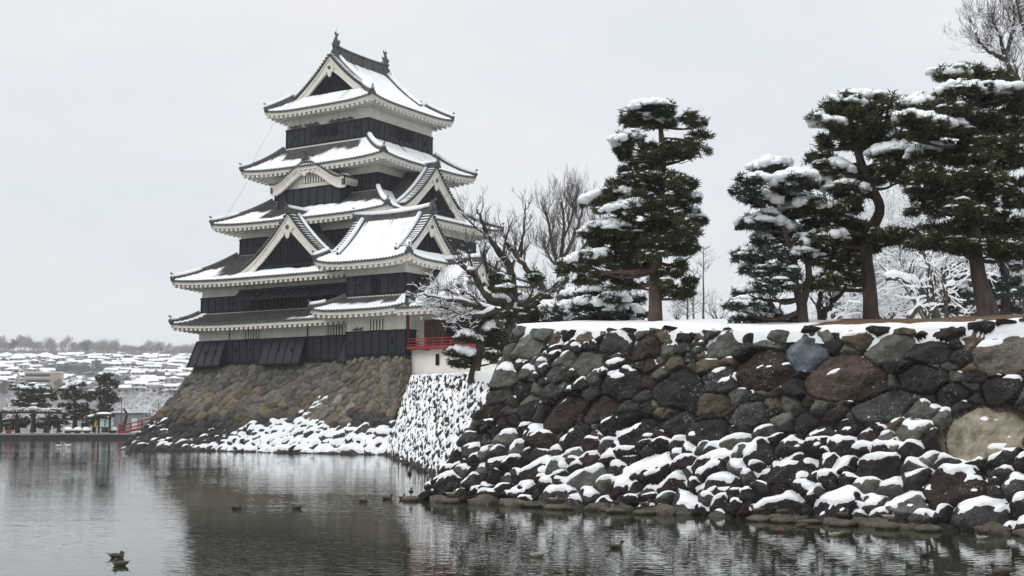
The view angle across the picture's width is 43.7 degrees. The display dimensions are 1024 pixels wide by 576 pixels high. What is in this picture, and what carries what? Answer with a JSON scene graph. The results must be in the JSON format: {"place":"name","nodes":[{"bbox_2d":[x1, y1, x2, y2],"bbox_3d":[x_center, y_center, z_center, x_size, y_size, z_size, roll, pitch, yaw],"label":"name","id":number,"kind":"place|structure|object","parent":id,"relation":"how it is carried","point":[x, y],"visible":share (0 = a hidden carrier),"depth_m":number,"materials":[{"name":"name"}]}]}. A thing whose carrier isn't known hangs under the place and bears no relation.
{"place":"outdoors","nodes":[
{"label":"outdoors","id":0,"kind":"place"},
{"bbox_2d":[2,432,107,432],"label":"promenade","id":1,"kind":"structure","parent":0,"point":[53,432],"depth_m":183.33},
{"bbox_2d":[3,414,35,432],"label":"garden shrub","id":2,"kind":"object","parent":1,"relation":"on","point":[25,421],"visible":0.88,"depth_m":179.37,"materials":[{"name":"green plant"}]},
{"bbox_2d":[0,406,63,432],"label":"pergola","id":3,"kind":"object","parent":1,"relation":"on","point":[14,410],"visible":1,"depth_m":177.32,"materials":[{"name":"brown wood"}]},
{"bbox_2d":[8,381,58,431],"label":"pine tree","id":4,"kind":"object","parent":1,"relation":"on","point":[29,399],"visible":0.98,"depth_m":181.45,"materials":[{"name":"green plant"}]},
{"bbox_2d":[34,416,53,432],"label":"garden shrub","id":5,"kind":"object","parent":1,"relation":"on","point":[41,422],"visible":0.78,"depth_m":180.52,"materials":[{"name":"green plant"}]},
{"bbox_2d":[46,410,72,432],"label":"garden shrub","id":6,"kind":"object","parent":1,"relation":"on","point":[56,420],"visible":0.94,"depth_m":179.49,"materials":[{"name":"green plant"}]},
{"bbox_2d":[56,377,93,431],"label":"pine tree","id":7,"kind":"object","parent":1,"relation":"on","point":[78,411],"visible":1,"depth_m":181.00,"materials":[{"name":"green plant"}]},
{"bbox_2d":[86,368,120,431],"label":"pine tree","id":8,"kind":"object","parent":1,"relation":"on","point":[108,399],"visible":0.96,"depth_m":183.82,"materials":[{"name":"green plant"}]},
{"bbox_2d":[0,350,172,434],"bbox_3d":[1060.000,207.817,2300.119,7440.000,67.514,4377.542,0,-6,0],"label":"hill terrain","id":9,"kind":"structure","parent":0,"point":[3,400],"depth_m":554.02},
{"bbox_2d":[0,371,13,375],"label":"house","id":10,"kind":"structure","parent":9,"relation":"on","point":[6,373],"depth_m":738.77,"materials":[{"name":"white"}]},
{"bbox_2d":[0,376,15,384],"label":"house","id":11,"kind":"structure","parent":9,"relation":"on","point":[11,379],"depth_m":714.80,"materials":[{"name":"white"}]},
{"bbox_2d":[4,367,20,373],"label":"house","id":12,"kind":"structure","parent":9,"relation":"on","point":[14,370],"depth_m":786.59,"materials":[{"name":"white"}]},
{"bbox_2d":[9,356,30,360],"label":"house","id":13,"kind":"structure","parent":9,"relation":"on","point":[15,358],"depth_m":910.75,"materials":[{"name":"white"}]},
{"bbox_2d":[17,372,23,382],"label":"house","id":14,"kind":"structure","parent":9,"relation":"on","point":[20,375],"depth_m":729.19,"materials":[{"name":"white"}]},
{"bbox_2d":[21,334,34,349],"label":"hill tree","id":15,"kind":"object","parent":9,"relation":"on","point":[28,339],"visible":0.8,"depth_m":1054.29,"materials":[{"name":"grey plant"}]},
{"bbox_2d":[0,394,60,431],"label":"cherry tree","id":16,"kind":"object","parent":9,"relation":"on","point":[4,418],"visible":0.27,"depth_m":191.87,"materials":[{"name":"grey plant"}]},
{"bbox_2d":[23,371,64,392],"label":"apartment block","id":17,"kind":"structure","parent":9,"relation":"on","point":[42,377],"depth_m":671.61,"materials":[{"name":"beige"}]},
{"bbox_2d":[26,374,49,376],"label":"window","id":18,"kind":"structure","parent":17,"relation":"in","point":[27,375],"depth_m":671.48,"materials":[{"name":"black"}]},
{"bbox_2d":[40,355,56,360],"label":"house","id":19,"kind":"structure","parent":9,"relation":"on","point":[43,357],"depth_m":934.49,"materials":[{"name":"white"}]},
{"bbox_2d":[43,338,54,350],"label":"hill tree","id":20,"kind":"object","parent":9,"relation":"on","point":[48,343],"visible":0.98,"depth_m":1050.41,"materials":[{"name":"grey plant"}]},
{"bbox_2d":[58,364,72,373],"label":"hill tree","id":21,"kind":"object","parent":9,"relation":"on","point":[64,369],"visible":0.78,"depth_m":779.90,"materials":[{"name":"grey plant"}]},
{"bbox_2d":[62,335,75,351],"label":"hill tree","id":22,"kind":"object","parent":9,"relation":"on","point":[67,339],"visible":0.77,"depth_m":1114.89,"materials":[{"name":"grey plant"}]},
{"bbox_2d":[68,363,84,374],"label":"hill tree","id":23,"kind":"object","parent":9,"relation":"on","point":[79,370],"visible":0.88,"depth_m":775.80,"materials":[{"name":"grey plant"}]},
{"bbox_2d":[78,340,89,351],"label":"hill tree","id":24,"kind":"object","parent":9,"relation":"on","point":[85,346],"visible":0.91,"depth_m":1045.38,"materials":[{"name":"grey plant"}]},
{"bbox_2d":[79,411,106,432],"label":"garden shrub","id":25,"kind":"object","parent":9,"relation":"on","point":[90,419],"visible":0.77,"depth_m":178.42,"materials":[{"name":"green plant"}]},
{"bbox_2d":[94,412,114,432],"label":"notice board","id":26,"kind":"object","parent":9,"relation":"on","point":[104,422],"visible":0.95,"depth_m":177.00,"materials":[{"name":"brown wood"}]},
{"bbox_2d":[101,341,112,350],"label":"hill tree","id":27,"kind":"object","parent":9,"relation":"on","point":[105,346],"visible":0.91,"depth_m":1064.67,"materials":[{"name":"grey plant"}]},
{"bbox_2d":[101,361,120,367],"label":"house","id":28,"kind":"structure","parent":9,"relation":"on","point":[116,364],"depth_m":870.62,"materials":[{"name":"white"}]},
{"bbox_2d":[108,341,121,351],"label":"hill tree","id":29,"kind":"object","parent":9,"relation":"on","point":[115,345],"visible":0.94,"depth_m":1066.64,"materials":[{"name":"grey plant"}]},
{"bbox_2d":[110,385,131,393],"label":"house","id":30,"kind":"structure","parent":9,"relation":"on","point":[122,388],"depth_m":669.03,"materials":[{"name":"white"}]},
{"bbox_2d":[122,408,128,430],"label":"bare tree","id":31,"kind":"object","parent":9,"relation":"on","point":[125,418],"visible":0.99,"depth_m":177.97,"materials":[{"name":"brown plant"}]},
{"bbox_2d":[121,361,133,367],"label":"house","id":32,"kind":"structure","parent":9,"relation":"on","point":[127,364],"depth_m":889.76,"materials":[{"name":"white"}]},
{"bbox_2d":[111,411,151,432],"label":"guard hut","id":33,"kind":"object","parent":9,"relation":"on","point":[134,416],"visible":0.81,"depth_m":182.57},
{"bbox_2d":[111,388,154,426],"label":"cherry tree","id":34,"kind":"object","parent":9,"relation":"on","point":[128,402],"visible":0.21,"depth_m":188.29,"materials":[{"name":"grey plant"}]},
{"bbox_2d":[117,414,149,434],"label":"red bridge","id":35,"kind":"structure","parent":9,"relation":"on","point":[130,427],"depth_m":176.22,"materials":[{"name":"paint"}]},
{"bbox_2d":[111,391,157,422],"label":"cherry tree","id":36,"kind":"object","parent":9,"relation":"on","point":[139,406],"visible":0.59,"depth_m":184.19,"materials":[{"name":"grey plant"}]},
{"bbox_2d":[124,381,147,391],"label":"house","id":37,"kind":"structure","parent":9,"relation":"on","point":[134,383],"depth_m":685.19,"materials":[{"name":"white"}]},
{"bbox_2d":[130,370,146,375],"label":"house","id":38,"kind":"structure","parent":9,"relation":"on","point":[137,372],"depth_m":789.61,"materials":[{"name":"white"}]},
{"bbox_2d":[118,377,167,420],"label":"cherry tree","id":39,"kind":"object","parent":9,"relation":"on","point":[153,408],"visible":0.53,"depth_m":187.07,"materials":[{"name":"grey plant"}]},
{"bbox_2d":[135,378,157,383],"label":"house","id":40,"kind":"structure","parent":9,"relation":"on","point":[151,380],"depth_m":706.13,"materials":[{"name":"white"}]},
{"bbox_2d":[145,382,159,393],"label":"house","id":41,"kind":"structure","parent":9,"relation":"on","point":[155,389],"depth_m":676.88,"materials":[{"name":"white"}]},
{"bbox_2d":[144,364,161,369],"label":"house","id":42,"kind":"structure","parent":9,"relation":"on","point":[150,366],"depth_m":898.12,"materials":[{"name":"white"}]},
{"bbox_2d":[148,376,165,383],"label":"house","id":43,"kind":"structure","parent":9,"relation":"on","point":[161,379],"depth_m":725.97,"materials":[{"name":"white"}]},
{"bbox_2d":[155,341,167,351],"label":"hill tree","id":44,"kind":"object","parent":9,"relation":"on","point":[158,344],"visible":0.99,"depth_m":1089.66,"materials":[{"name":"grey plant"}]},
{"bbox_2d":[144,380,180,406],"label":"cherry tree","id":45,"kind":"object","parent":9,"relation":"on","point":[159,395],"visible":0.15,"depth_m":194.91,"materials":[{"name":"grey plant"}]},
{"bbox_2d":[158,383,180,393],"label":"house","id":46,"kind":"structure","parent":9,"relation":"on","point":[174,387],"depth_m":676.85,"materials":[{"name":"white"}]},
{"bbox_2d":[166,376,181,383],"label":"house","id":47,"kind":"structure","parent":9,"relation":"on","point":[172,378],"depth_m":753.85,"materials":[{"name":"white"}]},
{"bbox_2d":[171,359,184,363],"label":"house","id":48,"kind":"structure","parent":9,"relation":"on","point":[178,361],"depth_m":950.09,"materials":[{"name":"white"}]},
{"bbox_2d":[169,373,190,382],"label":"house","id":49,"kind":"structure","parent":9,"relation":"on","point":[182,375],"depth_m":784.64,"materials":[{"name":"white"}]},
{"bbox_2d":[174,344,191,353],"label":"hill tree","id":50,"kind":"object","parent":9,"relation":"on","point":[181,348],"visible":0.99,"depth_m":1064.95,"materials":[{"name":"grey plant"}]},
{"bbox_2d":[0,434,1023,575],"bbox_3d":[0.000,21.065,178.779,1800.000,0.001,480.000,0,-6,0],"label":"moat water","id":51,"kind":"structure","parent":0,"point":[79,507],"depth_m":27.73,"materials":[{"name":"grey liquid"}]},
{"bbox_2d":[0,434,133,438],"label":"quay kerb","id":52,"kind":"structure","parent":51,"relation":"in","point":[65,436],"depth_m":172.45,"materials":[{"name":"stone"}]},
{"bbox_2d":[105,551,124,557],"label":"duck","id":53,"kind":"object","parent":51,"relation":"on","point":[117,555],"visible":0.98,"depth_m":22.54},
{"bbox_2d":[112,558,130,565],"bbox_3d":[-6.520,4.586,21.334,0.353,0.147,0.142,-1,-6,10],"label":"duck","id":54,"kind":"object","parent":51,"relation":"on","point":[116,562],"visible":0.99,"depth_m":21.29},
{"bbox_2d":[118,361,345,451],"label":"stone rampart","id":55,"kind":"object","parent":51,"relation":"in","point":[242,408],"visible":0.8,"depth_m":105.64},
{"bbox_2d":[168,30,537,367],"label":"castle keep","id":56,"kind":"structure","parent":55,"relation":"on","point":[323,178],"depth_m":110.04,"materials":[{"name":"paint"}]},
{"bbox_2d":[243,329,258,338],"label":"lattice window","id":57,"kind":"structure","parent":56,"relation":"in","point":[248,333],"depth_m":108.56,"materials":[{"name":"white"}]},
{"bbox_2d":[303,174,323,183],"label":"lattice window","id":58,"kind":"structure","parent":56,"relation":"in","point":[314,178],"depth_m":110.48,"materials":[{"name":"white"}]},
{"bbox_2d":[318,126,326,137],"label":"board window","id":59,"kind":"structure","parent":56,"relation":"in","point":[322,131],"depth_m":112.24,"materials":[{"name":"black"}]},
{"bbox_2d":[328,125,336,136],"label":"board window","id":60,"kind":"structure","parent":56,"relation":"in","point":[333,129],"depth_m":111.63,"materials":[{"name":"black"}]},
{"bbox_2d":[326,324,342,334],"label":"lattice window","id":61,"kind":"structure","parent":56,"relation":"in","point":[336,329],"depth_m":103.60,"materials":[{"name":"white"}]},
{"bbox_2d":[396,128,411,142],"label":"board window","id":62,"kind":"structure","parent":56,"relation":"in","point":[399,133],"depth_m":113.62,"materials":[{"name":"black"}]},
{"bbox_2d":[307,198,466,361],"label":"castle turret","id":63,"kind":"object","parent":55,"relation":"on","point":[368,248],"visible":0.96,"depth_m":99.68,"materials":[{"name":"paint"}]},
{"bbox_2d":[369,277,379,293],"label":"bell window","id":64,"kind":"structure","parent":63,"relation":"in","point":[375,284],"depth_m":99.42,"materials":[{"name":"black"}]},
{"bbox_2d":[368,319,382,330],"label":"lattice window","id":65,"kind":"structure","parent":63,"relation":"in","point":[377,324],"depth_m":99.05,"materials":[{"name":"white"}]},
{"bbox_2d":[259,356,411,454],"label":"stone rampart","id":66,"kind":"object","parent":51,"relation":"in","point":[354,408],"visible":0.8,"depth_m":96.78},
{"bbox_2d":[385,372,489,476],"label":"stone wall","id":67,"kind":"structure","parent":51,"relation":"in","point":[436,412],"depth_m":65.82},
{"bbox_2d":[526,548,547,556],"bbox_3d":[0.447,4.719,22.766,0.400,0.181,0.142,0,-6,0],"label":"duck","id":68,"kind":"object","parent":51,"relation":"on","point":[537,554],"visible":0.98,"depth_m":22.72},
{"bbox_2d":[606,540,624,548],"bbox_3d":[1.974,4.879,24.300,0.400,0.181,0.142,2,-6,-20],"label":"duck","id":69,"kind":"object","parent":51,"relation":"on","point":[614,546],"visible":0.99,"depth_m":24.25},
{"bbox_2d":[402,318,1023,536],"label":"stone wall","id":70,"kind":"structure","parent":51,"relation":"in","point":[805,429],"depth_m":33.08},
{"bbox_2d":[638,499,651,508],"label":"duck","id":71,"kind":"object","parent":70,"relation":"on","point":[644,504],"visible":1,"depth_m":33.09},
{"bbox_2d":[748,504,763,514],"bbox_3d":[5.936,5.364,30.918,0.423,0.246,0.150,-1,-6,10],"label":"duck","id":72,"kind":"object","parent":70,"relation":"on","point":[756,510],"visible":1,"depth_m":30.88},
{"bbox_2d":[774,506,789,515],"bbox_3d":[6.443,5.317,30.469,0.423,0.246,0.150,0,-6,0],"label":"duck","id":73,"kind":"object","parent":70,"relation":"on","point":[782,511],"visible":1,"depth_m":30.43},
{"bbox_2d":[835,509,850,519],"bbox_3d":[7.616,5.211,29.452,0.423,0.246,0.150,1,-6,-10],"label":"duck","id":74,"kind":"object","parent":70,"relation":"on","point":[841,514],"visible":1,"depth_m":29.41},
{"bbox_2d":[880,511,895,521],"bbox_3d":[8.458,5.133,28.708,0.423,0.246,0.150,0,-6,0],"label":"duck","id":75,"kind":"object","parent":70,"relation":"on","point":[888,517],"visible":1,"depth_m":28.67},
{"bbox_2d":[826,529,841,535],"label":"duck","id":76,"kind":"object","parent":51,"relation":"on","point":[833,533],"visible":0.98,"depth_m":26.86},
{"bbox_2d":[919,547,929,556],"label":"duck","id":77,"kind":"object","parent":51,"relation":"on","point":[924,554],"visible":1,"depth_m":22.80},
{"bbox_2d":[987,562,1015,573],"bbox_3d":[7.751,4.443,20.221,0.470,0.212,0.166,0,-6,0],"label":"duck","id":78,"kind":"object","parent":51,"relation":"on","point":[1001,570],"visible":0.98,"depth_m":20.17},
{"bbox_2d":[0,0,1023,352],"label":"sky","id":79,"kind":"structure","parent":0,"point":[126,126],"materials":[{"name":"white"}]},
{"bbox_2d":[419,317,1023,387],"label":"snowy ground","id":80,"kind":"structure","parent":0,"point":[761,330],"depth_m":35.41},
{"bbox_2d":[406,265,504,334],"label":"bare tree","id":81,"kind":"object","parent":80,"relation":"on","point":[435,298],"visible":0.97,"depth_m":53.08,"materials":[{"name":"grey plant"}]},
{"bbox_2d":[395,249,547,375],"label":"castle pavilion","id":82,"kind":"structure","parent":80,"relation":"on","point":[434,338],"depth_m":97.21,"materials":[{"name":"paint"}]},
{"bbox_2d":[424,320,434,345],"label":"shutter door","id":83,"kind":"structure","parent":82,"relation":"in","point":[429,325],"depth_m":97.83,"materials":[{"name":"red wood"}]},
{"bbox_2d":[435,320,446,344],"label":"shutter door","id":84,"kind":"structure","parent":82,"relation":"in","point":[440,331],"depth_m":97.28,"materials":[{"name":"red wood"}]},
{"bbox_2d":[441,279,509,382],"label":"pine tree","id":85,"kind":"object","parent":80,"relation":"on","point":[469,356],"visible":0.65,"depth_m":55.78,"materials":[{"name":"green plant"}]},
{"bbox_2d":[443,178,573,335],"bbox_3d":[0.127,-1.193,49.484,5.630,6.438,1.801,0,-6,0],"label":"bare tree","id":86,"kind":"object","parent":80,"relation":"on","point":[503,301],"visible":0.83,"depth_m":49.25,"materials":[{"name":"brown plant"}]},
{"bbox_2d":[487,266,552,323],"bbox_3d":[0.202,0.477,47.448,3.192,2.545,2.231,-5,-8,39],"label":"evergreen shrub","id":87,"kind":"object","parent":80,"relation":"on","point":[523,313],"visible":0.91,"depth_m":47.15,"materials":[{"name":"green plant"}]},
{"bbox_2d":[525,163,608,301],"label":"bare tree","id":88,"kind":"object","parent":80,"relation":"on","point":[553,240],"visible":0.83,"depth_m":72.38,"materials":[{"name":"grey plant"}]},
{"bbox_2d":[536,280,647,321],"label":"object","id":89,"kind":"object","parent":80,"relation":"on","point":[583,302],"visible":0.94,"depth_m":44.36,"materials":[{"name":"green plant"}]},
{"bbox_2d":[553,97,715,320],"bbox_3d":[4.148,-2.389,42.450,5.645,8.049,3.466,0,-6,0],"label":"pine tree","id":90,"kind":"object","parent":80,"relation":"on","point":[628,238],"visible":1,"depth_m":42.07,"materials":[{"name":"green plant"}]},
{"bbox_2d":[662,298,699,319],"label":"bare bush","id":91,"kind":"object","parent":80,"relation":"on","point":[676,316],"visible":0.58,"depth_m":85.10,"materials":[{"name":"grey plant"}]},
{"bbox_2d":[664,282,717,319],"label":"sapling","id":92,"kind":"object","parent":80,"relation":"on","point":[688,309],"visible":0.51,"depth_m":63.19,"materials":[{"name":"grey plant"}]},
{"bbox_2d":[680,266,713,318],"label":"sapling","id":93,"kind":"object","parent":80,"relation":"on","point":[691,300],"visible":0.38,"depth_m":66.23,"materials":[{"name":"grey plant"}]},
{"bbox_2d":[690,245,720,318],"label":"sapling","id":94,"kind":"object","parent":80,"relation":"on","point":[704,268],"visible":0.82,"depth_m":60.36,"materials":[{"name":"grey plant"}]},
{"bbox_2d":[690,288,733,318],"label":"bare bush","id":95,"kind":"object","parent":80,"relation":"on","point":[713,309],"visible":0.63,"depth_m":75.13,"materials":[{"name":"grey plant"}]},
{"bbox_2d":[719,153,826,323],"bbox_3d":[7.641,-1.451,37.843,3.421,5.605,3.300,0,-6,0],"label":"pine tree","id":96,"kind":"object","parent":80,"relation":"on","point":[774,224],"visible":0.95,"depth_m":37.47,"materials":[{"name":"green plant"}]},
{"bbox_2d":[756,283,855,319],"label":"bare tree","id":97,"kind":"object","parent":80,"relation":"on","point":[831,302],"visible":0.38,"depth_m":39.09,"materials":[{"name":"brown plant"}]},
{"bbox_2d":[782,88,924,318],"bbox_3d":[10.262,-2.464,38.459,4.497,7.618,3.232,0,-6,0],"label":"pine tree","id":98,"kind":"object","parent":80,"relation":"on","point":[856,122],"visible":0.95,"depth_m":37.93,"materials":[{"name":"green plant"}]},
{"bbox_2d":[798,199,919,318],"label":"bare tree","id":99,"kind":"object","parent":80,"relation":"on","point":[857,299],"visible":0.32,"depth_m":51.35,"materials":[{"name":"white plant"}]},
{"bbox_2d":[791,139,951,315],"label":"bare tree","id":100,"kind":"object","parent":80,"relation":"on","point":[886,247],"depth_m":65.09,"materials":[{"name":"grey plant"}]},
{"bbox_2d":[773,212,996,318],"bbox_3d":[15.106,-0.428,53.392,9.598,7.124,6.812,-3,-7,30],"label":"bare tree","id":101,"kind":"object","parent":80,"relation":"on","point":[812,315],"visible":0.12,"depth_m":53.97,"materials":[{"name":"grey plant"}]},
{"bbox_2d":[816,167,999,316],"bbox_3d":[18.887,-2.932,60.998,10.474,10.197,9.669,5,-8,-38],"label":"bare tree","id":102,"kind":"object","parent":80,"relation":"on","point":[891,206],"visible":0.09,"depth_m":59.62,"materials":[{"name":"grey plant"}]},
{"bbox_2d":[872,217,969,317],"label":"bare tree","id":103,"kind":"object","parent":80,"relation":"on","point":[913,282],"visible":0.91,"depth_m":46.14,"materials":[{"name":"white plant"}]},
{"bbox_2d":[827,188,1017,318],"bbox_3d":[16.483,-1.673,50.623,7.573,6.390,6.278,0,-6,0],"label":"bare tree","id":104,"kind":"object","parent":80,"relation":"on","point":[879,269],"visible":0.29,"depth_m":50.45,"materials":[{"name":"white plant"}]},
{"bbox_2d":[826,159,1021,316],"bbox_3d":[20.826,-2.554,63.154,10.969,9.441,9.616,0,-6,0],"label":"bare tree","id":105,"kind":"object","parent":80,"relation":"on","point":[869,211],"visible":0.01,"depth_m":62.10,"materials":[{"name":"grey plant"}]},
{"bbox_2d":[846,220,1023,318],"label":"bare tree","id":106,"kind":"object","parent":80,"relation":"on","point":[942,314],"visible":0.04,"depth_m":58.12,"materials":[{"name":"grey plant"}]},
{"bbox_2d":[887,191,1023,318],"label":"bare tree","id":107,"kind":"object","parent":80,"relation":"on","point":[967,265],"visible":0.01,"depth_m":64.11,"materials":[{"name":"grey plant"}]},
{"bbox_2d":[890,60,1023,316],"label":"pine tree","id":108,"kind":"object","parent":80,"relation":"on","point":[925,121],"visible":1,"depth_m":36.04,"materials":[{"name":"green plant"}]},
{"bbox_2d":[924,237,1023,315],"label":"tree","id":109,"kind":"object","parent":80,"relation":"on","point":[1006,287],"visible":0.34,"depth_m":51.56,"materials":[{"name":"grey plant"}]},
{"bbox_2d":[929,213,1023,315],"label":"bare tree","id":110,"kind":"object","parent":80,"relation":"on","point":[1014,273],"visible":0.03,"depth_m":55.25,"materials":[{"name":"grey plant"}]},
{"bbox_2d":[942,0,1023,313],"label":"bare tree","id":111,"kind":"object","parent":80,"relation":"on","point":[1001,54],"visible":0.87,"depth_m":51.28,"materials":[{"name":"plant"}]},
{"bbox_2d":[813,314,1023,325],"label":"bare earth","id":112,"kind":"structure","parent":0,"point":[904,320],"depth_m":34.42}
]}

